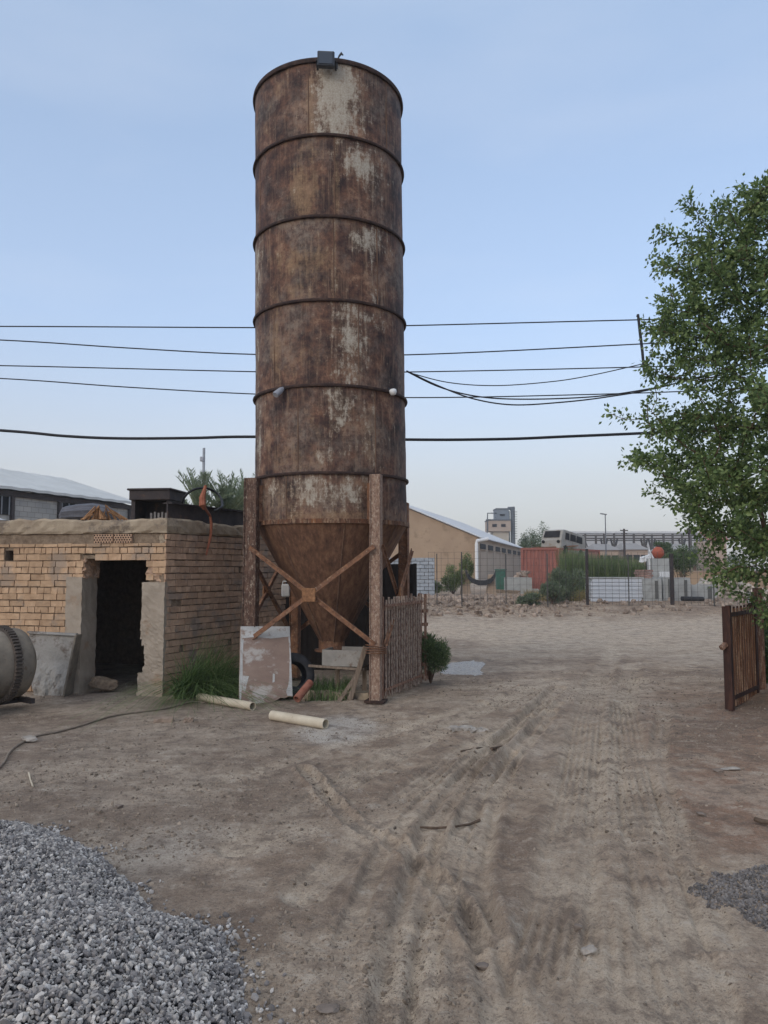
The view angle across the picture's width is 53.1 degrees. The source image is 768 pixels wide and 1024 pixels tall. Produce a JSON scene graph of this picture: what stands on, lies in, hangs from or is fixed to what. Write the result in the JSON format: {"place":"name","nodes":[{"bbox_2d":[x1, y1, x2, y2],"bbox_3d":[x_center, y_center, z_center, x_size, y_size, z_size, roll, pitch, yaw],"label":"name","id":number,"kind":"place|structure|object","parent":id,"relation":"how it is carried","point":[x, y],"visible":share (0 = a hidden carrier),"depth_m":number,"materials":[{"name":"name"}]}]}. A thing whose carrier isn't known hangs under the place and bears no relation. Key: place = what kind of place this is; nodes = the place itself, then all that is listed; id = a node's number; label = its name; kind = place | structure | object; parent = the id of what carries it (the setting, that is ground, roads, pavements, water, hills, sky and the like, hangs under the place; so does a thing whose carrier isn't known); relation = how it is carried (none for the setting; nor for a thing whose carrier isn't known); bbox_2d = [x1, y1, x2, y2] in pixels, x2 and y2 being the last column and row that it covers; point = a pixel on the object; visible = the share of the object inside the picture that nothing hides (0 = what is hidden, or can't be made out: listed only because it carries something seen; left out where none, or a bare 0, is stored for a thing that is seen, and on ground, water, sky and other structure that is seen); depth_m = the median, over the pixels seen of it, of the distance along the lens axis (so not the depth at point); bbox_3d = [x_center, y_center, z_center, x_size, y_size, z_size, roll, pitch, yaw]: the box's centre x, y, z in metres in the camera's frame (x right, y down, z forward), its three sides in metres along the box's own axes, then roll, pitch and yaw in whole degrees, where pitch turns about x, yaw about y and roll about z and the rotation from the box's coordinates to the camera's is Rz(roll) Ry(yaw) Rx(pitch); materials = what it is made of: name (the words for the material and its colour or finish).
{"place":"outdoors","nodes":[
{"label":"outdoors","id":0,"kind":"place"},
{"bbox_2d":[0,468,130,520],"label":"block warehouse","id":1,"kind":"structure","parent":0,"point":[29,496],"depth_m":34.09,"materials":[{"name":"metal"}]},
{"bbox_2d":[0,496,9,514],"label":"window","id":2,"kind":"structure","parent":1,"relation":"in","point":[4,500],"depth_m":31.33,"materials":[{"name":"grey glass"}]},
{"bbox_2d":[0,364,747,372],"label":"power line","id":3,"kind":"object","parent":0,"point":[255,371],"visible":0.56,"depth_m":17.28,"materials":[{"name":"rubber"}]},
{"bbox_2d":[0,378,748,397],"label":"power line","id":4,"kind":"object","parent":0,"point":[405,397],"visible":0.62,"depth_m":17.24,"materials":[{"name":"rubber"}]},
{"bbox_2d":[0,337,750,355],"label":"power line","id":5,"kind":"object","parent":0,"point":[254,354],"visible":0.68,"depth_m":17.31,"materials":[{"name":"rubber"}]},
{"bbox_2d":[0,424,762,440],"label":"power line","id":6,"kind":"object","parent":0,"point":[253,436],"visible":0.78,"depth_m":17.15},
{"bbox_2d":[0,316,766,327],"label":"power line","id":7,"kind":"object","parent":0,"point":[406,325],"visible":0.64,"depth_m":17.36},
{"bbox_2d":[636,314,644,369],"bbox_3d":[5.769,-3.808,17.283,0.178,1.309,0.070,0,-4,0],"label":"spreader stick","id":8,"kind":"object","parent":7,"relation":"attached to","point":[640,336],"visible":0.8,"depth_m":17.26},
{"bbox_2d":[0,570,767,1023],"bbox_3d":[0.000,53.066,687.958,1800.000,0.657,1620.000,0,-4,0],"label":"ground","id":9,"kind":"structure","parent":0,"point":[364,882],"depth_m":5.41,"materials":[{"name":"soil"}]},
{"bbox_2d":[0,625,36,704],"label":"concrete mixer","id":10,"kind":"object","parent":9,"relation":"on","point":[18,661],"visible":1,"depth_m":9.39,"materials":[{"name":"metal"}]},
{"bbox_2d":[21,735,36,741],"bbox_3d":[-3.615,2.313,7.829,0.197,0.066,0.106,-4,-6,44],"label":"stone","id":11,"kind":"object","parent":9,"relation":"on","point":[29,738],"visible":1,"depth_m":7.79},
{"bbox_2d":[27,631,81,696],"bbox_3d":[-4.564,2.116,10.759,0.854,0.891,0.306,-1,-5,19],"label":"loading skip","id":12,"kind":"object","parent":9,"relation":"on","point":[57,654],"visible":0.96,"depth_m":10.71,"materials":[{"name":"metal"}]},
{"bbox_2d":[0,701,204,767],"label":"water hose","id":13,"kind":"object","parent":9,"relation":"on","point":[17,745],"visible":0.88,"depth_m":8.66,"materials":[{"name":"rubber"}]},
{"bbox_2d":[88,676,118,689],"bbox_3d":[-4.007,2.443,10.983,0.404,0.201,0.236,1,-4,-14],"label":"stone","id":14,"kind":"object","parent":9,"relation":"on","point":[103,682],"visible":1,"depth_m":10.92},
{"bbox_2d":[0,518,285,696],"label":"brick shed","id":15,"kind":"structure","parent":9,"relation":"on","point":[150,594],"depth_m":11.19,"materials":[{"name":"brick"}]},
{"bbox_2d":[59,503,118,520],"bbox_3d":[-4.509,0.017,11.782,0.842,0.309,0.431,0,-4,0],"label":"tarpaulin roll","id":16,"kind":"object","parent":15,"relation":"on","point":[76,512],"visible":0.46,"depth_m":11.62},
{"bbox_2d":[81,505,127,520],"bbox_3d":[-4.147,0.011,11.382,0.673,0.244,0.180,0,-4,0],"label":"rope bundle","id":17,"kind":"object","parent":15,"relation":"on","point":[99,514],"visible":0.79,"depth_m":11.36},
{"bbox_2d":[127,488,186,519],"bbox_3d":[-3.435,-0.064,11.660,0.683,0.532,0.660,-1,-4,7],"label":"machine housing","id":18,"kind":"object","parent":15,"relation":"on","point":[146,503],"visible":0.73,"depth_m":11.44,"materials":[{"name":"metal"}]},
{"bbox_2d":[163,502,242,525],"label":"steel beam","id":19,"kind":"structure","parent":15,"relation":"on","point":[230,517],"depth_m":11.72,"materials":[{"name":"metal"}]},
{"bbox_2d":[181,487,223,511],"bbox_3d":[-2.729,-0.181,11.546,0.676,0.404,0.535,0,-4,0],"label":"hose loop","id":20,"kind":"object","parent":19,"relation":"on","point":[210,489],"visible":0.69,"depth_m":11.42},
{"bbox_2d":[199,485,212,554],"bbox_3d":[-2.624,0.127,11.328,0.108,1.017,0.612,0,-4,0],"label":"cloth strap","id":21,"kind":"object","parent":15,"relation":"hanging from","point":[202,501],"visible":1,"depth_m":11.18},
{"bbox_2d":[0,819,303,1023],"bbox_3d":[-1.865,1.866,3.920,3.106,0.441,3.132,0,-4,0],"label":"gravel","id":22,"kind":"structure","parent":9,"relation":"on","point":[74,893],"depth_m":3.20,"materials":[{"name":"gravel"}]},
{"bbox_2d":[153,716,173,722],"bbox_3d":[-2.538,2.396,8.860,0.222,0.065,0.121,1,-4,-12],"label":"broken brick","id":23,"kind":"object","parent":9,"relation":"on","point":[165,719],"visible":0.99,"depth_m":8.82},
{"bbox_2d":[200,448,204,479],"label":"lamp mast","id":24,"kind":"object","parent":9,"relation":"on","point":[202,459],"visible":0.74,"depth_m":42.25,"materials":[{"name":"metal"}]},
{"bbox_2d":[176,467,235,506],"bbox_3d":[-4.878,1.058,20.051,2.162,4.487,1.883,0,-4,0],"label":"palm tree","id":25,"kind":"object","parent":9,"relation":"on","point":[195,494],"visible":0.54,"depth_m":19.89,"materials":[{"name":"green plant"}]},
{"bbox_2d":[57,625,360,729],"bbox_3d":[-1.377,2.183,10.617,3.132,1.241,6.449,-2,-5,21],"label":"grass clump","id":26,"kind":"object","parent":9,"relation":"on","point":[207,680],"visible":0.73,"depth_m":10.40,"materials":[{"name":"plant"}]},
{"bbox_2d":[192,470,243,509],"bbox_3d":[-4.318,1.079,21.028,2.154,4.591,2.250,0,-4,0],"label":"palm tree","id":27,"kind":"object","parent":9,"relation":"on","point":[236,502],"visible":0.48,"depth_m":20.84,"materials":[{"name":"green plant"}]},
{"bbox_2d":[196,693,255,710],"bbox_3d":[-2.050,2.441,9.908,1.147,0.111,0.105,-4,-6,42],"label":"plastic pipe","id":28,"kind":"object","parent":9,"relation":"on","point":[237,703],"visible":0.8,"depth_m":9.76,"materials":[{"name":"plastic"}]},
{"bbox_2d":[217,468,254,509],"bbox_3d":[-4.030,1.084,22.466,2.191,4.795,2.059,0,-4,0],"label":"palm tree","id":29,"kind":"object","parent":9,"relation":"on","point":[242,487],"visible":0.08,"depth_m":22.38,"materials":[{"name":"green plant"}]},
{"bbox_2d":[239,626,292,702],"bbox_3d":[-1.599,2.046,10.345,0.808,1.008,0.361,2,-5,-28],"label":"leaning board","id":30,"kind":"object","parent":9,"relation":"on","point":[265,651],"visible":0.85,"depth_m":10.33,"materials":[{"name":"white paint"}]},
{"bbox_2d":[269,710,328,728],"bbox_3d":[-0.971,2.346,8.692,0.804,0.121,0.113,-3,-5,35],"label":"plastic pipe","id":31,"kind":"object","parent":9,"relation":"on","point":[305,720],"visible":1,"depth_m":8.63,"materials":[{"name":"plastic"}]},
{"bbox_2d":[290,652,314,697],"bbox_3d":[-1.259,2.249,10.612,0.609,0.608,0.335,3,-5,-31],"label":"old tyre","id":32,"kind":"object","parent":9,"relation":"on","point":[301,662],"visible":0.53,"depth_m":10.65,"materials":[{"name":"rubber"}]},
{"bbox_2d":[293,679,313,701],"bbox_3d":[-1.065,2.367,10.177,0.108,0.269,0.347,-3,-5,31],"label":"clay pipe","id":33,"kind":"object","parent":9,"relation":"on","point":[304,688],"visible":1,"depth_m":10.12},
{"bbox_2d":[293,669,352,700],"bbox_3d":[-0.766,2.431,10.890,1.095,0.313,1.647,0,-4,0],"label":"weed patch","id":34,"kind":"object","parent":9,"relation":"on","point":[325,686],"visible":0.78,"depth_m":10.52,"materials":[{"name":"green plant"}]},
{"bbox_2d":[237,57,413,704],"bbox_3d":[-0.811,-1.867,11.471,2.373,9.037,2.301,-1,-4,7],"label":"cement silo","id":35,"kind":"object","parent":9,"relation":"on","point":[326,512],"visible":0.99,"depth_m":10.61,"materials":[{"name":"metal"}]},
{"bbox_2d":[273,387,283,396],"bbox_3d":[-1.409,-1.630,10.453,0.091,0.173,0.256,-3,-5,33],"label":"spotlight","id":36,"kind":"object","parent":35,"relation":"attached to","point":[278,392],"visible":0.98,"depth_m":10.38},
{"bbox_2d":[281,580,289,596],"bbox_3d":[-1.516,1.033,11.856,0.130,0.550,0.100,1,-4,-11],"label":"plastic canister","id":37,"kind":"object","parent":35,"relation":"hanging from","point":[285,590],"visible":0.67,"depth_m":11.80,"materials":[{"name":"plastic"}]},
{"bbox_2d":[316,51,336,70],"bbox_3d":[-0.796,-6.197,10.603,0.279,0.209,0.266,0,-4,0],"label":"floodlight","id":38,"kind":"object","parent":35,"relation":"attached to","point":[325,60],"visible":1,"depth_m":10.49,"materials":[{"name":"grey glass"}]},
{"bbox_2d":[382,593,427,698],"bbox_3d":[0.287,1.856,10.952,0.132,1.365,1.736,-2,-5,23],"label":"gate leaf","id":39,"kind":"object","parent":35,"relation":"attached to","point":[402,663],"visible":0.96,"depth_m":10.89,"materials":[{"name":"wood"}]},
{"bbox_2d":[416,364,640,385],"bbox_3d":[2.255,-2.195,12.298,3.770,0.366,0.016,0,-4,0],"label":"power line","id":40,"kind":"object","parent":35,"relation":"attached to","point":[527,383],"visible":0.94,"depth_m":12.29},
{"bbox_2d":[406,364,739,405],"bbox_3d":[3.201,-2.062,12.088,5.707,0.789,0.022,0,-4,0],"label":"power line","id":41,"kind":"object","parent":35,"relation":"attached to","point":[538,403],"visible":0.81,"depth_m":12.06,"materials":[{"name":"rubber"}]},
{"bbox_2d":[407,363,759,399],"bbox_3d":[3.227,-2.087,12.190,5.752,0.626,0.022,0,-4,0],"label":"power line","id":42,"kind":"object","parent":35,"relation":"attached to","point":[544,398],"visible":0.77,"depth_m":12.16,"materials":[{"name":"rubber"}]},
{"bbox_2d":[315,1003,339,1013],"bbox_3d":[-0.224,1.971,3.050,0.097,0.022,0.064,0,-4,0],"label":"stone","id":43,"kind":"object","parent":9,"relation":"on","point":[326,1008],"visible":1,"depth_m":3.04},
{"bbox_2d":[303,690,368,699],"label":"concrete sill","id":44,"kind":"structure","parent":9,"relation":"on","point":[361,695],"depth_m":10.40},
{"bbox_2d":[308,646,368,700],"bbox_3d":[-0.567,2.198,10.651,0.859,0.748,0.809,-1,-4,15],"label":"feed trough","id":45,"kind":"object","parent":9,"relation":"on","point":[349,657],"visible":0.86,"depth_m":10.53,"materials":[{"name":"wood"}]},
{"bbox_2d":[284,563,416,669],"bbox_3d":[-0.825,1.863,13.544,2.809,1.909,0.090,0,-4,0],"label":"steel screen","id":46,"kind":"object","parent":9,"relation":"on","point":[309,642],"visible":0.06,"depth_m":13.50,"materials":[{"name":"metal"}]},
{"bbox_2d":[0,669,767,1023],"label":"pebbles","id":47,"kind":"object","parent":9,"relation":"on","point":[366,967],"visible":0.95,"depth_m":5.58,"materials":[{"name":"stone"}]},
{"bbox_2d":[421,631,451,682],"bbox_3d":[0.733,2.228,11.856,0.644,0.837,0.829,0,-4,0],"label":"pine bush","id":48,"kind":"object","parent":9,"relation":"on","point":[437,652],"visible":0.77,"depth_m":11.66,"materials":[{"name":"green plant"}]},
{"bbox_2d":[434,580,446,592],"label":"bush","id":49,"kind":"object","parent":9,"relation":"on","point":[441,587],"visible":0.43,"depth_m":36.61,"materials":[{"name":"green plant"}]},
{"bbox_2d":[420,819,480,828],"bbox_3d":[0.471,2.141,5.246,0.446,0.036,0.113,1,-4,-17],"label":"stick","id":50,"kind":"object","parent":9,"relation":"on","point":[456,826],"visible":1,"depth_m":5.22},
{"bbox_2d":[440,564,471,593],"bbox_3d":[3.591,3.302,37.744,1.730,1.589,1.181,0,-4,0],"label":"bush","id":51,"kind":"object","parent":9,"relation":"on","point":[448,580],"visible":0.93,"depth_m":37.63,"materials":[{"name":"green plant"}]},
{"bbox_2d":[390,505,522,580],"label":"tan warehouse","id":52,"kind":"structure","parent":9,"relation":"on","point":[440,536],"depth_m":91.83,"materials":[{"name":"beige"}]},
{"bbox_2d":[448,725,475,731],"bbox_3d":[0.857,2.365,8.398,0.283,0.053,0.180,0,-4,-7],"label":"concrete flake","id":53,"kind":"object","parent":9,"relation":"on","point":[453,728],"visible":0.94,"depth_m":8.37,"materials":[{"name":"concrete"}]},
{"bbox_2d":[441,660,484,675],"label":"puddle water","id":54,"kind":"structure","parent":9,"relation":"on","point":[473,667],"depth_m":13.74,"materials":[{"name":"liquid"}]},
{"bbox_2d":[460,570,470,594],"bbox_3d":[4.013,3.631,37.834,0.587,1.511,0.496,0,-4,0],"label":"concrete stub","id":55,"kind":"object","parent":9,"relation":"on","point":[464,589],"visible":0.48,"depth_m":37.63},
{"bbox_2d":[465,568,495,584],"bbox_3d":[4.713,3.146,37.570,1.446,0.863,0.200,0,-4,0],"label":"rubber belt","id":56,"kind":"object","parent":55,"relation":"hanging from","point":[477,582],"visible":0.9,"depth_m":37.45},
{"bbox_2d":[458,552,473,582],"bbox_3d":[4.265,3.077,39.433,0.751,2.190,1.031,-3,-6,39],"label":"bush","id":57,"kind":"object","parent":9,"relation":"on","point":[466,560],"visible":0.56,"depth_m":39.35,"materials":[{"name":"green plant"}]},
{"bbox_2d":[469,727,488,732],"bbox_3d":[1.024,2.362,8.329,0.223,0.048,0.121,1,-4,-11],"label":"concrete flake","id":58,"kind":"object","parent":9,"relation":"on","point":[480,729],"visible":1,"depth_m":8.29,"materials":[{"name":"concrete"}]},
{"bbox_2d":[475,962,488,969],"bbox_3d":[0.440,2.024,3.421,0.066,0.034,0.052,0,-4,0],"label":"stone","id":59,"kind":"object","parent":9,"relation":"on","point":[482,965],"visible":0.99,"depth_m":3.41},
{"bbox_2d":[486,574,496,594],"bbox_3d":[5.279,3.729,37.827,0.586,1.314,0.495,0,-4,0],"label":"concrete stub","id":60,"kind":"object","parent":9,"relation":"on","point":[492,588],"visible":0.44,"depth_m":37.63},
{"bbox_2d":[494,569,506,589],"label":"green bin","id":61,"kind":"object","parent":9,"relation":"on","point":[499,578],"visible":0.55,"depth_m":40.83,"materials":[{"name":"paint"}]},
{"bbox_2d":[485,507,516,543],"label":"mill tower","id":62,"kind":"structure","parent":9,"relation":"on","point":[501,524],"depth_m":185.15,"materials":[{"name":"white concrete"}]},
{"bbox_2d":[496,589,520,593],"bbox_3d":[5.838,3.751,36.201,1.020,0.220,0.731,0,-4,-5],"label":"flat slab","id":63,"kind":"object","parent":9,"relation":"on","point":[509,591],"depth_m":35.87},
{"bbox_2d":[504,577,531,593],"bbox_3d":[7.013,3.962,40.417,1.290,1.036,1.320,0,-4,0],"label":"concrete trough","id":64,"kind":"object","parent":9,"relation":"on","point":[525,583],"visible":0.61,"depth_m":39.77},
{"bbox_2d":[514,570,530,576],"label":"rubble","id":65,"kind":"object","parent":9,"relation":"on","point":[522,573],"visible":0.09,"depth_m":43.78,"materials":[{"name":"stone"}]},
{"bbox_2d":[520,528,540,556],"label":"tree","id":66,"kind":"object","parent":9,"relation":"on","point":[523,544],"visible":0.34,"depth_m":72.16,"materials":[{"name":"green plant"}]},
{"bbox_2d":[527,534,541,547],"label":"tree","id":67,"kind":"object","parent":9,"relation":"on","point":[534,543],"visible":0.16,"depth_m":65.99,"materials":[{"name":"green plant"}]},
{"bbox_2d":[534,522,547,545],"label":"tree","id":68,"kind":"object","parent":9,"relation":"on","point":[540,532],"visible":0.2,"depth_m":78.01,"materials":[{"name":"green plant"}]},
{"bbox_2d":[539,580,568,603],"bbox_3d":[6.679,3.161,30.082,1.253,1.027,1.161,-2,-5,20],"label":"bush","id":69,"kind":"object","parent":9,"relation":"on","point":[555,592],"visible":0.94,"depth_m":30.02,"materials":[{"name":"green plant"}]},
{"bbox_2d":[523,588,585,601],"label":"dry grass","id":70,"kind":"structure","parent":9,"relation":"on","point":[582,596],"depth_m":31.45,"materials":[{"name":"plant"}]},
{"bbox_2d":[520,548,599,588],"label":"shipping container","id":71,"kind":"object","parent":9,"relation":"on","point":[532,554],"visible":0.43,"depth_m":45.96,"materials":[{"name":"metal"}]},
{"bbox_2d":[541,529,584,555],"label":"wrecked van","id":72,"kind":"object","parent":71,"relation":"on","point":[558,538],"visible":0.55,"depth_m":46.98,"materials":[{"name":"white paint"}]},
{"bbox_2d":[546,566,585,599],"bbox_3d":[7.439,2.926,31.297,1.781,1.533,1.532,0,-4,0],"label":"bush","id":73,"kind":"object","parent":9,"relation":"on","point":[563,582],"visible":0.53,"depth_m":31.12,"materials":[{"name":"green plant"}]},
{"bbox_2d":[417,592,747,617],"bbox_3d":[8.217,3.737,31.318,14.661,0.743,8.180,0,-4,0],"label":"rubble","id":74,"kind":"object","parent":9,"relation":"on","point":[449,598],"visible":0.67,"depth_m":29.25,"materials":[{"name":"stone"}]},
{"bbox_2d":[515,592,540,604],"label":"bush","id":75,"kind":"object","parent":74,"relation":"on","point":[533,596],"visible":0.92,"depth_m":29.71,"materials":[{"name":"green plant"}]},
{"bbox_2d":[681,596,703,600],"bbox_3d":[12.067,3.397,30.080,0.890,0.199,0.179,0,-4,-6],"label":"black pipe","id":76,"kind":"object","parent":74,"relation":"on","point":[695,598],"visible":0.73,"depth_m":30.01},
{"bbox_2d":[581,944,596,955],"bbox_3d":[0.935,2.013,3.523,0.064,0.052,0.057,3,-5,-31],"label":"stone","id":77,"kind":"object","parent":9,"relation":"on","point":[589,950],"visible":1,"depth_m":3.51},
{"bbox_2d":[428,549,766,606],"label":"wire fence","id":78,"kind":"object","parent":9,"relation":"on","point":[671,571],"visible":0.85,"depth_m":29.41,"materials":[{"name":"metal"}]},
{"bbox_2d":[555,546,645,594],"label":"reeds","id":79,"kind":"object","parent":9,"relation":"on","point":[616,570],"visible":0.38,"depth_m":36.26,"materials":[{"name":"plant"}]},
{"bbox_2d":[586,544,620,564],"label":"hipped shed","id":80,"kind":"structure","parent":9,"relation":"on","point":[610,549],"depth_m":121.89,"materials":[{"name":"white metal"}]},
{"bbox_2d":[584,577,643,601],"bbox_3d":[9.355,3.140,31.303,2.164,0.970,0.950,0,-4,0],"label":"panel stack","id":81,"kind":"object","parent":9,"relation":"on","point":[615,586],"visible":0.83,"depth_m":30.86,"materials":[{"name":"concrete"}]},
{"bbox_2d":[620,528,627,560],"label":"power pole","id":82,"kind":"object","parent":9,"relation":"on","point":[624,545],"visible":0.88,"depth_m":69.93,"materials":[{"name":"metal"}]},
{"bbox_2d":[616,543,648,564],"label":"hipped shed","id":83,"kind":"structure","parent":9,"relation":"on","point":[638,551],"depth_m":123.88,"materials":[{"name":"white metal"}]},
{"bbox_2d":[571,531,703,554],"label":"long warehouse","id":84,"kind":"structure","parent":9,"relation":"on","point":[589,543],"depth_m":270.03,"materials":[{"name":"metal"}]},
{"bbox_2d":[577,533,707,549],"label":"pipe rack","id":85,"kind":"object","parent":9,"relation":"on","point":[643,542],"visible":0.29,"depth_m":149.95,"materials":[{"name":"metal"}]},
{"bbox_2d":[634,570,652,577],"bbox_3d":[11.144,3.109,33.060,0.780,1.248,0.500,0,-4,0],"label":"brick stack","id":86,"kind":"object","parent":9,"relation":"on","point":[642,572],"visible":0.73,"depth_m":32.95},
{"bbox_2d":[641,578,661,600],"bbox_3d":[10.737,3.122,30.942,0.728,0.925,0.547,0,-4,0],"label":"cement block","id":87,"kind":"object","parent":9,"relation":"on","point":[651,587],"depth_m":30.71,"materials":[{"name":"concrete"}]},
{"bbox_2d":[647,556,668,577],"bbox_3d":[12.241,2.941,34.276,0.909,1.980,0.823,0,-4,0],"label":"concrete pedestal","id":88,"kind":"object","parent":9,"relation":"on","point":[658,567],"visible":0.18,"depth_m":33.92,"materials":[{"name":"grey concrete"}]},
{"bbox_2d":[652,545,663,557],"bbox_3d":[12.176,1.774,34.163,0.540,0.599,0.539,0,-4,0],"label":"orange drum","id":89,"kind":"object","parent":88,"relation":"on","point":[658,550],"visible":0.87,"depth_m":33.99,"materials":[{"name":"metal"}]},
{"bbox_2d":[653,540,674,557],"bbox_3d":[14.565,2.843,39.965,1.151,2.843,1.558,0,-4,0],"label":"bush","id":90,"kind":"object","parent":9,"relation":"on","point":[666,547],"visible":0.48,"depth_m":39.68,"materials":[{"name":"green plant"}]},
{"bbox_2d":[659,576,669,600],"bbox_3d":[11.387,3.099,31.143,0.346,0.971,0.546,0,-4,0],"label":"cement block","id":91,"kind":"object","parent":9,"relation":"on","point":[665,581],"depth_m":30.91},
{"bbox_2d":[663,544,698,577],"bbox_3d":[13.906,2.685,35.818,1.858,2.464,1.627,3,-5,-34],"label":"bush","id":92,"kind":"object","parent":9,"relation":"on","point":[681,566],"visible":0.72,"depth_m":35.62,"materials":[{"name":"green plant"}]},
{"bbox_2d":[674,577,690,600],"bbox_3d":[12.116,3.154,31.441,0.674,0.957,0.547,0,-4,0],"label":"cement block","id":93,"kind":"object","parent":9,"relation":"on","point":[680,584],"depth_m":31.20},
{"bbox_2d":[598,169,767,637],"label":"tree","id":94,"kind":"object","parent":9,"relation":"on","point":[729,479],"visible":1,"depth_m":9.30,"materials":[{"name":"green plant"}]},
{"bbox_2d":[687,543,704,570],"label":"tree","id":95,"kind":"object","parent":9,"relation":"on","point":[695,567],"visible":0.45,"depth_m":74.80,"materials":[{"name":"green plant"}]},
{"bbox_2d":[691,584,716,599],"bbox_3d":[13.511,3.409,32.624,1.072,0.669,0.546,0,-4,0],"label":"cement block","id":96,"kind":"object","parent":9,"relation":"on","point":[699,590],"depth_m":32.39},
{"bbox_2d":[694,531,727,570],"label":"building","id":97,"kind":"structure","parent":9,"relation":"on","point":[720,555],"depth_m":125.50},
{"bbox_2d":[674,571,767,588],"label":"boundary wall","id":98,"kind":"structure","parent":9,"relation":"on","point":[694,576],"depth_m":51.69,"materials":[{"name":"beige concrete"}]},
{"bbox_2d":[690,576,767,595],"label":"rubble","id":99,"kind":"object","parent":9,"relation":"on","point":[701,580],"visible":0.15,"depth_m":36.54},
{"bbox_2d":[724,552,751,569],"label":"tree","id":100,"kind":"object","parent":9,"relation":"on","point":[730,558],"visible":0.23,"depth_m":69.80,"materials":[{"name":"green plant"}]},
{"bbox_2d":[719,602,759,710],"bbox_3d":[4.534,1.808,9.788,0.114,1.264,1.379,-4,-6,40],"label":"gate leaf","id":101,"kind":"object","parent":9,"relation":"on","point":[738,646],"visible":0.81,"depth_m":9.63,"materials":[{"name":"brown wood"}]},
{"bbox_2d":[748,588,765,689],"bbox_3d":[5.097,1.789,10.497,0.152,1.500,0.147,0,-4,0],"label":"gate post","id":102,"kind":"object","parent":9,"relation":"on","point":[762,669],"visible":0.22,"depth_m":10.44,"materials":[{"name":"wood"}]},
{"bbox_2d":[753,817,767,824],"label":"stick","id":103,"kind":"object","parent":9,"relation":"on","point":[760,820],"visible":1,"depth_m":5.25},
{"bbox_2d":[763,600,767,682],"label":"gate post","id":104,"kind":"object","parent":9,"relation":"on","point":[766,648],"visible":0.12,"depth_m":10.90,"materials":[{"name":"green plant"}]},
{"bbox_2d":[0,0,767,569],"label":"sky","id":105,"kind":"structure","parent":0,"point":[545,143],"materials":[{"name":"blue"}]},
{"bbox_2d":[389,558,434,594],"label":"block wall","id":106,"kind":"structure","parent":0,"point":[425,566],"depth_m":35.79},
{"bbox_2d":[687,863,767,931],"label":"gravel","id":107,"kind":"structure","parent":0,"point":[749,899],"depth_m":4.16,"materials":[{"name":"gravel"}]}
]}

